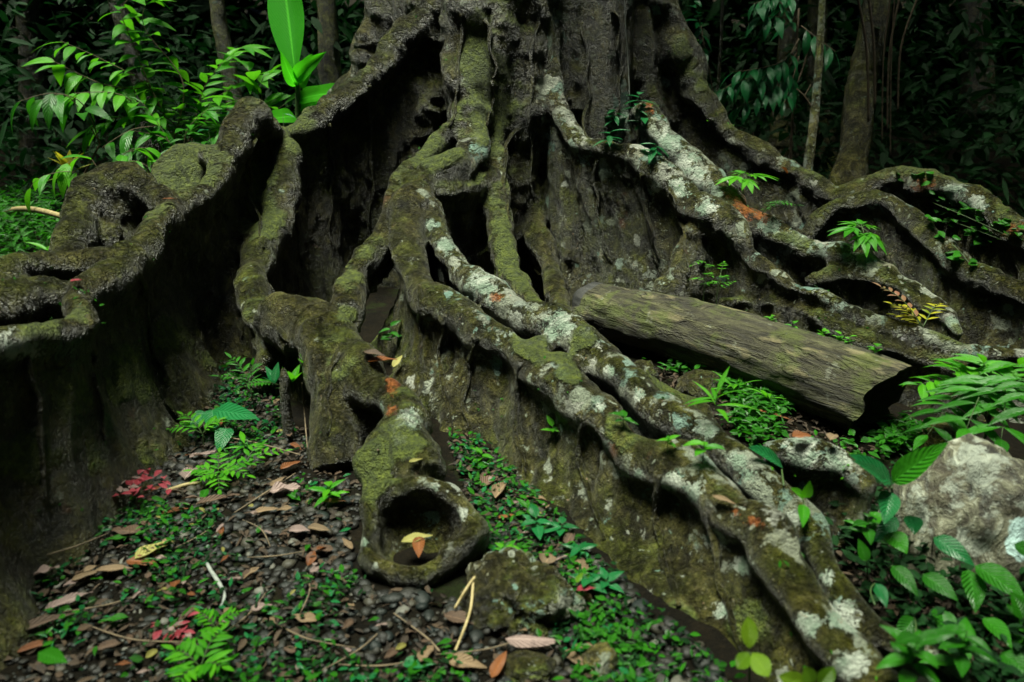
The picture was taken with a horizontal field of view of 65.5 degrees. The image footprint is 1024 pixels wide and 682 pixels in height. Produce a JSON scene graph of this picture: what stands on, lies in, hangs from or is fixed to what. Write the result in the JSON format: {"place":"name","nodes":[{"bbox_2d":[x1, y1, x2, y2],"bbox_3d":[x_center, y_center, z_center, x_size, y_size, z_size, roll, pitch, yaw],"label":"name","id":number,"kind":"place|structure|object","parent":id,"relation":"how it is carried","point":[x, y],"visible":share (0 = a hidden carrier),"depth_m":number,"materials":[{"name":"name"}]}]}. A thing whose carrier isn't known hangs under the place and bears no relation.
{"place":"outdoors","nodes":[
{"label":"outdoors","id":0,"kind":"place"},
{"bbox_2d":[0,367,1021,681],"bbox_3d":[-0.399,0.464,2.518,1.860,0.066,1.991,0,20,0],"label":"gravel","id":1,"kind":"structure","parent":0,"point":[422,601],"depth_m":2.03,"materials":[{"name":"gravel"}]},
{"bbox_2d":[96,564,130,570],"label":"fallen leaf","id":2,"kind":"object","parent":1,"relation":"on","point":[113,567],"visible":1,"depth_m":2.07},
{"bbox_2d":[110,524,140,533],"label":"fallen leaf","id":3,"kind":"object","parent":1,"relation":"on","point":[127,529],"visible":1,"depth_m":2.23,"materials":[{"name":"plant"}]},
{"bbox_2d":[126,554,155,564],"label":"fallen leaf","id":4,"kind":"object","parent":1,"relation":"on","point":[132,560],"visible":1,"depth_m":2.10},
{"bbox_2d":[112,468,171,497],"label":"fallen flower","id":5,"kind":"object","parent":1,"relation":"on","point":[134,484],"visible":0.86,"depth_m":2.36,"materials":[{"name":"red plant"}]},
{"bbox_2d":[90,626,195,641],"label":"twig","id":6,"kind":"object","parent":1,"relation":"on","point":[133,639],"visible":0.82,"depth_m":1.83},
{"bbox_2d":[135,541,173,558],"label":"fallen leaf","id":7,"kind":"object","parent":1,"relation":"on","point":[143,552],"visible":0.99,"depth_m":2.14,"materials":[{"name":"plant"}]},
{"bbox_2d":[151,611,199,640],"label":"fallen flower","id":8,"kind":"object","parent":1,"relation":"on","point":[177,633],"visible":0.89,"depth_m":1.87,"materials":[{"name":"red plant"}]},
{"bbox_2d":[161,621,233,681],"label":"fernlet","id":9,"kind":"object","parent":1,"relation":"on","point":[190,647],"visible":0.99,"depth_m":1.75,"materials":[{"name":"green plant"}]},
{"bbox_2d":[206,562,225,605],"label":"twig","id":10,"kind":"object","parent":1,"relation":"on","point":[214,575],"visible":0.98,"depth_m":2.06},
{"bbox_2d":[196,494,235,504],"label":"fallen leaf","id":11,"kind":"object","parent":1,"relation":"on","point":[212,498],"visible":1,"depth_m":2.40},
{"bbox_2d":[194,605,245,640],"bbox_3d":[-0.696,0.684,1.869,0.132,0.066,0.113,0,20,0],"label":"fernlet","id":12,"kind":"object","parent":1,"relation":"on","point":[221,618],"visible":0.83,"depth_m":1.89,"materials":[{"name":"green plant"}]},
{"bbox_2d":[210,352,261,409],"bbox_3d":[-1.028,0.160,3.007,0.173,0.238,0.149,7,21,18],"label":"fernlet","id":13,"kind":"object","parent":1,"relation":"on","point":[243,379],"visible":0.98,"depth_m":3.00,"materials":[{"name":"green plant"}]},
{"bbox_2d":[214,439,292,474],"bbox_3d":[-0.836,0.395,2.566,0.253,0.086,0.114,-15,25,-36],"label":"fernlet","id":14,"kind":"object","parent":1,"relation":"on","point":[257,454],"visible":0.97,"depth_m":2.56,"materials":[{"name":"green plant"}]},
{"bbox_2d":[263,363,279,385],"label":"seedling","id":15,"kind":"object","parent":1,"relation":"on","point":[273,375],"visible":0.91,"depth_m":2.85,"materials":[{"name":"green plant"}]},
{"bbox_2d":[270,481,302,492],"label":"fallen leaf","id":16,"kind":"object","parent":1,"relation":"on","point":[277,486],"visible":0.99,"depth_m":2.46,"materials":[{"name":"plant"}]},
{"bbox_2d":[291,612,316,621],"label":"fallen leaf","id":17,"kind":"object","parent":1,"relation":"on","point":[308,617],"visible":0.97,"depth_m":1.92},
{"bbox_2d":[308,479,348,506],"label":"seedling","id":18,"kind":"object","parent":1,"relation":"on","point":[330,487],"visible":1,"depth_m":2.41,"materials":[{"name":"green plant"}]},
{"bbox_2d":[403,655,435,667],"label":"seedling","id":19,"kind":"object","parent":1,"relation":"on","point":[407,664],"visible":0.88,"depth_m":1.78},
{"bbox_2d":[444,610,473,623],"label":"fallen leaf","id":20,"kind":"object","parent":1,"relation":"on","point":[457,616],"visible":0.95,"depth_m":1.92,"materials":[{"name":"plant"}]},
{"bbox_2d":[454,576,474,649],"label":"twig","id":21,"kind":"object","parent":1,"relation":"on","point":[471,582],"visible":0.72,"depth_m":1.93,"materials":[{"name":"wood"}]},
{"bbox_2d":[446,653,486,667],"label":"fallen leaf","id":22,"kind":"object","parent":1,"relation":"on","point":[467,660],"visible":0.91,"depth_m":1.78,"materials":[{"name":"plant"}]},
{"bbox_2d":[491,482,505,498],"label":"fallen leaf","id":23,"kind":"object","parent":1,"relation":"on","point":[495,488],"visible":1,"depth_m":2.46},
{"bbox_2d":[521,503,554,539],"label":"seedling","id":24,"kind":"object","parent":1,"relation":"on","point":[537,529],"visible":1,"depth_m":2.23,"materials":[{"name":"green plant"}]},
{"bbox_2d":[561,541,597,564],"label":"seedling","id":25,"kind":"object","parent":1,"relation":"on","point":[576,548],"visible":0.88,"depth_m":2.15,"materials":[{"name":"green plant"}]},
{"bbox_2d":[589,567,623,592],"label":"seedling","id":26,"kind":"object","parent":1,"relation":"on","point":[609,577],"visible":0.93,"depth_m":2.01,"materials":[{"name":"green plant"}]},
{"bbox_2d":[735,616,770,681],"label":"seedling","id":27,"kind":"object","parent":1,"relation":"on","point":[759,663],"visible":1,"depth_m":1.51,"materials":[{"name":"green plant"}]},
{"bbox_2d":[0,0,1023,681],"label":"ground","id":28,"kind":"structure","parent":0,"point":[712,638],"depth_m":2.15,"materials":[{"name":"soil"}]},
{"bbox_2d":[0,206,59,217],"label":"pale stick","id":29,"kind":"object","parent":28,"relation":"on","point":[37,210],"visible":0.65,"depth_m":4.42,"materials":[{"name":"wood"}]},
{"bbox_2d":[0,180,62,254],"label":"ground cover","id":30,"kind":"object","parent":28,"relation":"on","point":[13,218],"visible":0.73,"depth_m":5.53,"materials":[{"name":"green plant"}]},
{"bbox_2d":[15,0,56,169],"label":"forest tree","id":31,"kind":"object","parent":28,"relation":"on","point":[31,13],"visible":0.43,"depth_m":8.45,"materials":[{"name":"black plant"}]},
{"bbox_2d":[17,637,64,651],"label":"fallen leaf","id":32,"kind":"object","parent":28,"relation":"on","point":[33,644],"visible":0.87,"depth_m":1.82,"materials":[{"name":"plant"}]},
{"bbox_2d":[38,646,67,663],"bbox_3d":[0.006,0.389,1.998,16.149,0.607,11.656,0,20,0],"label":"leaf","id":33,"kind":"object","parent":28,"relation":"on","point":[51,655],"visible":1,"depth_m":1.57,"materials":[{"name":"green plant"}]},
{"bbox_2d":[45,591,92,608],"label":"fallen leaf","id":34,"kind":"object","parent":28,"relation":"on","point":[69,598],"visible":0.91,"depth_m":1.96,"materials":[{"name":"plant"}]},
{"bbox_2d":[48,150,90,180],"bbox_3d":[-2.706,-0.817,4.965,0.261,0.738,0.227,10,22,25],"label":"croton","id":35,"kind":"object","parent":28,"relation":"on","point":[63,161],"visible":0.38,"depth_m":4.86,"materials":[{"name":"yellow plant"}]},
{"bbox_2d":[10,93,174,173],"bbox_3d":[-2.577,-0.996,5.006,1.066,1.082,0.388,0,20,0],"label":"sapling","id":36,"kind":"object","parent":28,"relation":"on","point":[50,103],"visible":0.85,"depth_m":4.87,"materials":[{"name":"green plant"}]},
{"bbox_2d":[24,147,160,216],"bbox_3d":[-2.334,-0.704,4.579,0.759,0.787,0.426,-7,21,-18],"label":"sapling","id":37,"kind":"object","parent":28,"relation":"on","point":[63,175],"visible":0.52,"depth_m":4.44,"materials":[{"name":"green plant"}]},
{"bbox_2d":[22,0,207,138],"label":"sapling","id":38,"kind":"object","parent":28,"relation":"on","point":[72,80],"visible":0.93,"depth_m":5.21,"materials":[{"name":"green plant"}]},
{"bbox_2d":[107,0,164,172],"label":"forest tree","id":39,"kind":"object","parent":28,"relation":"on","point":[117,18],"visible":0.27,"depth_m":7.02,"materials":[{"name":"brown plant"}]},
{"bbox_2d":[112,96,222,168],"bbox_3d":[-1.923,-0.926,4.814,0.793,1.058,0.437,0,20,0],"label":"sapling","id":40,"kind":"object","parent":28,"relation":"on","point":[154,136],"visible":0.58,"depth_m":4.65,"materials":[{"name":"green plant"}]},
{"bbox_2d":[65,44,287,148],"bbox_3d":[-2.251,-1.341,5.511,1.416,1.338,0.647,-2,20,-7],"label":"sapling","id":41,"kind":"object","parent":28,"relation":"on","point":[217,102],"visible":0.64,"depth_m":5.42,"materials":[{"name":"green plant"}]},
{"bbox_2d":[167,411,225,446],"bbox_3d":[-1.088,0.315,2.803,0.276,0.106,0.130,-3,20,-9],"label":"fernlet","id":42,"kind":"object","parent":28,"relation":"on","point":[213,420],"visible":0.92,"depth_m":2.79,"materials":[{"name":"green plant"}]},
{"bbox_2d":[184,447,263,493],"bbox_3d":[-0.914,0.421,2.516,0.249,0.075,0.195,6,21,16],"label":"fernlet","id":43,"kind":"object","parent":28,"relation":"on","point":[210,473],"visible":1,"depth_m":2.51,"materials":[{"name":"green plant"}]},
{"bbox_2d":[190,402,257,452],"bbox_3d":[-1.028,0.299,2.818,0.265,0.129,0.144,17,26,39],"label":"heart leaf vine","id":44,"kind":"object","parent":28,"relation":"on","point":[229,411],"visible":0.89,"depth_m":2.81,"materials":[{"name":"plant"}]},
{"bbox_2d":[209,0,241,112],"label":"forest tree","id":45,"kind":"object","parent":28,"relation":"on","point":[219,23],"visible":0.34,"depth_m":6.14,"materials":[{"name":"brown plant"}]},
{"bbox_2d":[202,51,300,109],"bbox_3d":[-1.675,-1.247,5.339,0.523,1.305,0.488,14,24,33],"label":"sapling","id":46,"kind":"object","parent":28,"relation":"on","point":[272,99],"visible":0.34,"depth_m":5.25,"materials":[{"name":"green plant"}]},
{"bbox_2d":[279,368,294,439],"bbox_3d":[-0.794,0.222,2.797,0.043,0.270,0.047,0,20,0],"label":"rooted stake","id":47,"kind":"object","parent":28,"relation":"on","point":[286,409],"visible":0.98,"depth_m":2.79,"materials":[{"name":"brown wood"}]},
{"bbox_2d":[267,0,333,122],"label":"banana plant","id":48,"kind":"object","parent":28,"relation":"on","point":[286,19],"visible":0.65,"depth_m":4.98,"materials":[{"name":"green plant"}]},
{"bbox_2d":[316,0,341,84],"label":"forest tree","id":49,"kind":"object","parent":28,"relation":"on","point":[329,67],"visible":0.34,"depth_m":6.68,"materials":[{"name":"brown plant"}]},
{"bbox_2d":[29,360,745,681],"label":"ground cover","id":50,"kind":"object","parent":28,"relation":"on","point":[601,633],"visible":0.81,"depth_m":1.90,"materials":[{"name":"green plant"}]},
{"bbox_2d":[26,612,74,629],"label":"fallen leaf","id":51,"kind":"object","parent":50,"relation":"on","point":[37,621],"visible":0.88,"depth_m":1.88,"materials":[{"name":"plant"}]},
{"bbox_2d":[543,517,577,535],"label":"seedling","id":52,"kind":"object","parent":50,"relation":"on","point":[557,527],"visible":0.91,"depth_m":2.23,"materials":[{"name":"green plant"}]},
{"bbox_2d":[568,573,606,593],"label":"seedling","id":53,"kind":"object","parent":50,"relation":"on","point":[585,580],"visible":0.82,"depth_m":1.99,"materials":[{"name":"green plant"}]},
{"bbox_2d":[489,651,506,677],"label":"fallen leaf","id":54,"kind":"object","parent":28,"relation":"on","point":[496,666],"visible":1,"depth_m":1.75,"materials":[{"name":"plant"}]},
{"bbox_2d":[0,0,1023,681],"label":"buttress tree","id":55,"kind":"object","parent":28,"relation":"on","point":[492,210],"visible":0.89,"depth_m":3.20,"materials":[{"name":"brown plant"}]},
{"bbox_2d":[379,320,401,342],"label":"seedling","id":56,"kind":"object","parent":55,"relation":"on","point":[394,333],"visible":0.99,"depth_m":3.47,"materials":[{"name":"green plant"}]},
{"bbox_2d":[401,532,432,541],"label":"fallen leaf","id":57,"kind":"object","parent":55,"relation":"on","point":[409,537],"visible":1,"depth_m":2.13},
{"bbox_2d":[412,536,424,557],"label":"fallen leaf","id":58,"kind":"object","parent":55,"relation":"on","point":[418,546],"visible":1,"depth_m":2.10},
{"bbox_2d":[0,11,924,667],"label":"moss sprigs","id":59,"kind":"object","parent":55,"relation":"on","point":[492,409],"visible":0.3,"depth_m":2.41,"materials":[{"name":"green plant"}]},
{"bbox_2d":[608,410,638,428],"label":"seedling","id":60,"kind":"object","parent":55,"relation":"on","point":[623,413],"visible":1,"depth_m":2.24,"materials":[{"name":"green plant"}]},
{"bbox_2d":[639,143,668,162],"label":"seedling","id":61,"kind":"object","parent":55,"relation":"on","point":[652,153],"visible":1,"depth_m":3.77,"materials":[{"name":"green plant"}]},
{"bbox_2d":[683,440,724,463],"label":"seedling","id":62,"kind":"object","parent":55,"relation":"on","point":[698,451],"visible":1,"depth_m":2.00,"materials":[{"name":"green plant"}]},
{"bbox_2d":[684,366,756,422],"bbox_3d":[0.574,0.161,2.219,0.184,0.136,0.194,14,24,33],"label":"grass tuft","id":63,"kind":"object","parent":55,"relation":"on","point":[719,386],"visible":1,"depth_m":2.25,"materials":[{"name":"green plant"}]},
{"bbox_2d":[715,170,777,194],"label":"lobed leaf plant","id":64,"kind":"object","parent":55,"relation":"on","point":[750,183],"visible":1,"depth_m":3.82,"materials":[{"name":"plant"}]},
{"bbox_2d":[748,445,784,485],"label":"broadleaf plant","id":65,"kind":"object","parent":55,"relation":"on","point":[767,453],"visible":1,"depth_m":2.13,"materials":[{"name":"green plant"}]},
{"bbox_2d":[791,481,812,527],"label":"seedling","id":66,"kind":"object","parent":55,"relation":"on","point":[804,509],"visible":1,"depth_m":1.95,"materials":[{"name":"green plant"}]},
{"bbox_2d":[827,219,886,257],"bbox_3d":[1.527,-0.458,3.524,0.260,0.127,0.219,6,21,17],"label":"lobed leaf plant","id":67,"kind":"object","parent":55,"relation":"on","point":[864,240],"visible":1,"depth_m":3.48,"materials":[{"name":"plant"}]},
{"bbox_2d":[873,282,945,326],"bbox_3d":[1.595,-0.147,3.108,0.334,0.141,0.171,-3,20,-9],"label":"bronze seedling","id":68,"kind":"object","parent":55,"relation":"on","point":[914,311],"visible":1,"depth_m":3.09,"materials":[{"name":"yellow plant"}]},
{"bbox_2d":[946,235,977,270],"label":"creeper","id":69,"kind":"object","parent":55,"relation":"attached to","point":[956,255],"visible":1,"depth_m":3.66,"materials":[{"name":"green plant"}]},
{"bbox_2d":[925,201,1000,246],"bbox_3d":[2.253,-0.547,3.947,0.341,0.202,0.635,13,24,32],"label":"creeper","id":70,"kind":"object","parent":55,"relation":"attached to","point":[978,238],"visible":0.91,"depth_m":4.07,"materials":[{"name":"green plant"}]},
{"bbox_2d":[929,196,1023,239],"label":"creeper","id":71,"kind":"object","parent":55,"relation":"attached to","point":[1004,222],"visible":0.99,"depth_m":4.07,"materials":[{"name":"green plant"}]},
{"bbox_2d":[0,0,1023,229],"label":"undergrowth","id":72,"kind":"object","parent":28,"relation":"on","point":[952,133],"visible":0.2,"depth_m":7.03,"materials":[{"name":"green plant"}]},
{"bbox_2d":[0,0,1023,132],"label":"distant forest","id":73,"kind":"object","parent":28,"relation":"on","point":[203,13],"visible":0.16,"depth_m":12.07,"materials":[{"name":"green plant"}]},
{"bbox_2d":[459,547,586,642],"bbox_3d":[0.016,0.650,1.963,0.299,0.211,0.254,14,24,34],"label":"stone","id":74,"kind":"object","parent":28,"relation":"on","point":[516,590],"visible":0.84,"depth_m":1.90,"materials":[{"name":"stone"}]},
{"bbox_2d":[500,649,558,681],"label":"stone","id":75,"kind":"object","parent":28,"relation":"on","point":[520,665],"visible":0.95,"depth_m":1.75,"materials":[{"name":"stone"}]},
{"bbox_2d":[505,635,559,647],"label":"fallen leaf","id":76,"kind":"object","parent":75,"relation":"on","point":[523,641],"visible":1,"depth_m":1.80,"materials":[{"name":"plant"}]},
{"bbox_2d":[580,641,617,681],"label":"stone","id":77,"kind":"object","parent":28,"relation":"on","point":[604,655],"visible":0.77,"depth_m":1.75,"materials":[{"name":"stone"}]},
{"bbox_2d":[634,359,658,378],"bbox_3d":[0.548,0.143,3.348,0.136,0.127,0.119,0,20,0],"label":"stone","id":78,"kind":"object","parent":28,"relation":"on","point":[649,367],"visible":0.34,"depth_m":3.32,"materials":[{"name":"stone"}]},
{"bbox_2d":[682,0,713,91],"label":"sapling","id":79,"kind":"object","parent":28,"relation":"on","point":[697,31],"visible":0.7,"depth_m":6.49,"materials":[{"name":"green plant"}]},
{"bbox_2d":[675,369,725,403],"bbox_3d":[0.759,0.199,3.211,0.204,0.167,0.194,0,20,0],"label":"stone","id":80,"kind":"object","parent":28,"relation":"on","point":[687,385],"visible":0.52,"depth_m":3.15,"materials":[{"name":"stone"}]},
{"bbox_2d":[716,0,723,89],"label":"thin tree trunk","id":81,"kind":"object","parent":28,"relation":"on","point":[720,44],"visible":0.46,"depth_m":8.43,"materials":[{"name":"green plant"}]},
{"bbox_2d":[571,282,911,434],"bbox_3d":[0.842,0.009,3.370,0.351,0.325,1.629,-17,26,-39],"label":"fallen log","id":82,"kind":"object","parent":28,"relation":"on","point":[846,386],"visible":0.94,"depth_m":3.08,"materials":[{"name":"wood"}]},
{"bbox_2d":[716,0,839,158],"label":"understorey tree","id":83,"kind":"object","parent":28,"relation":"on","point":[774,73],"visible":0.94,"depth_m":5.53,"materials":[{"name":"green plant"}]},
{"bbox_2d":[769,0,798,159],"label":"forest tree","id":84,"kind":"object","parent":28,"relation":"on","point":[789,35],"visible":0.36,"depth_m":7.76,"materials":[{"name":"grey plant"}]},
{"bbox_2d":[645,358,926,457],"bbox_3d":[1.025,0.049,3.535,1.381,0.118,2.039,-17,26,-39],"label":"ground cover","id":85,"kind":"object","parent":28,"relation":"on","point":[893,437],"visible":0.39,"depth_m":2.86,"materials":[{"name":"green plant"}]},
{"bbox_2d":[713,371,758,394],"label":"grass tuft","id":86,"kind":"object","parent":85,"relation":"on","point":[740,379],"visible":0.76,"depth_m":3.12,"materials":[{"name":"green plant"}]},
{"bbox_2d":[779,667,835,681],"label":"seedling","id":87,"kind":"object","parent":28,"relation":"on","point":[826,674],"visible":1,"depth_m":1.51,"materials":[{"name":"green plant"}]},
{"bbox_2d":[803,0,825,170],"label":"thin tree trunk","id":88,"kind":"object","parent":28,"relation":"on","point":[809,157],"visible":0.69,"depth_m":5.39,"materials":[{"name":"brown plant"}]},
{"bbox_2d":[801,0,838,172],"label":"forest tree","id":89,"kind":"object","parent":28,"relation":"on","point":[812,14],"visible":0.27,"depth_m":8.50,"materials":[{"name":"grey plant"}]},
{"bbox_2d":[828,0,891,185],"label":"forest tree","id":90,"kind":"object","parent":28,"relation":"on","point":[856,139],"visible":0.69,"depth_m":6.25,"materials":[{"name":"brown plant"}]},
{"bbox_2d":[857,0,869,121],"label":"hanging vine","id":91,"kind":"object","parent":90,"relation":"hanging from","point":[867,59],"visible":1,"depth_m":5.94,"materials":[{"name":"plant"}]},
{"bbox_2d":[867,0,875,108],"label":"hanging vine","id":92,"kind":"object","parent":90,"relation":"hanging from","point":[873,44],"visible":1,"depth_m":5.92,"materials":[{"name":"plant"}]},
{"bbox_2d":[881,0,890,142],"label":"hanging vine","id":93,"kind":"object","parent":90,"relation":"hanging from","point":[883,73],"visible":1,"depth_m":5.97,"materials":[{"name":"plant"}]},
{"bbox_2d":[889,0,894,155],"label":"hanging vine","id":94,"kind":"object","parent":90,"relation":"hanging from","point":[891,71],"visible":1,"depth_m":5.96,"materials":[{"name":"plant"}]},
{"bbox_2d":[886,0,899,129],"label":"hanging vine","id":95,"kind":"object","parent":90,"relation":"hanging from","point":[888,67],"visible":1,"depth_m":5.96,"materials":[{"name":"plant"}]},
{"bbox_2d":[897,0,917,112],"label":"hanging vine","id":96,"kind":"object","parent":90,"relation":"hanging from","point":[903,37],"visible":1,"depth_m":5.92,"materials":[{"name":"plant"}]},
{"bbox_2d":[849,442,948,523],"bbox_3d":[0.967,0.421,1.996,0.422,0.439,0.167,-16,25,-37],"label":"broadleaf plant","id":97,"kind":"object","parent":28,"relation":"on","point":[910,467],"visible":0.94,"depth_m":1.91,"materials":[{"name":"green plant"}]},
{"bbox_2d":[876,625,957,681],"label":"weed","id":98,"kind":"object","parent":28,"relation":"on","point":[915,643],"visible":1,"depth_m":1.51,"materials":[{"name":"green plant"}]},
{"bbox_2d":[824,459,1023,681],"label":"ground cover","id":99,"kind":"object","parent":28,"relation":"on","point":[980,673],"visible":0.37,"depth_m":1.90,"materials":[{"name":"green plant"}]},
{"bbox_2d":[843,512,889,544],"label":"weed","id":100,"kind":"object","parent":99,"relation":"on","point":[869,534],"visible":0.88,"depth_m":2.12,"materials":[{"name":"green plant"}]},
{"bbox_2d":[915,422,955,447],"bbox_3d":[1.513,0.365,2.792,0.199,0.154,0.163,0,20,0],"label":"stone","id":101,"kind":"object","parent":28,"relation":"on","point":[934,437],"visible":0.23,"depth_m":2.75,"materials":[{"name":"stone"}]},
{"bbox_2d":[857,515,1023,673],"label":"broadleaf creeper","id":102,"kind":"object","parent":28,"relation":"on","point":[1001,578],"visible":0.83,"depth_m":1.83,"materials":[{"name":"green plant"}]},
{"bbox_2d":[874,433,1023,603],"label":"boulder","id":103,"kind":"object","parent":28,"relation":"on","point":[966,491],"visible":0.42,"depth_m":2.01,"materials":[{"name":"grey stone"}]},
{"bbox_2d":[920,617,997,676],"bbox_3d":[0.922,0.636,1.640,0.133,0.102,0.124,0,20,0],"label":"weed","id":104,"kind":"object","parent":28,"relation":"on","point":[966,640],"visible":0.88,"depth_m":1.63,"materials":[{"name":"green plant"}]},
{"bbox_2d":[900,354,1023,451],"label":"fern","id":105,"kind":"object","parent":28,"relation":"on","point":[970,386],"visible":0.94,"depth_m":2.41,"materials":[{"name":"green plant"}]},
{"bbox_2d":[958,0,998,150],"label":"forest tree","id":106,"kind":"object","parent":28,"relation":"on","point":[971,8],"visible":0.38,"depth_m":9.36,"materials":[{"name":"black plant"}]},
{"bbox_2d":[984,599,1023,645],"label":"weed","id":107,"kind":"object","parent":28,"relation":"on","point":[1018,638],"visible":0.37,"depth_m":1.82,"materials":[{"name":"green plant"}]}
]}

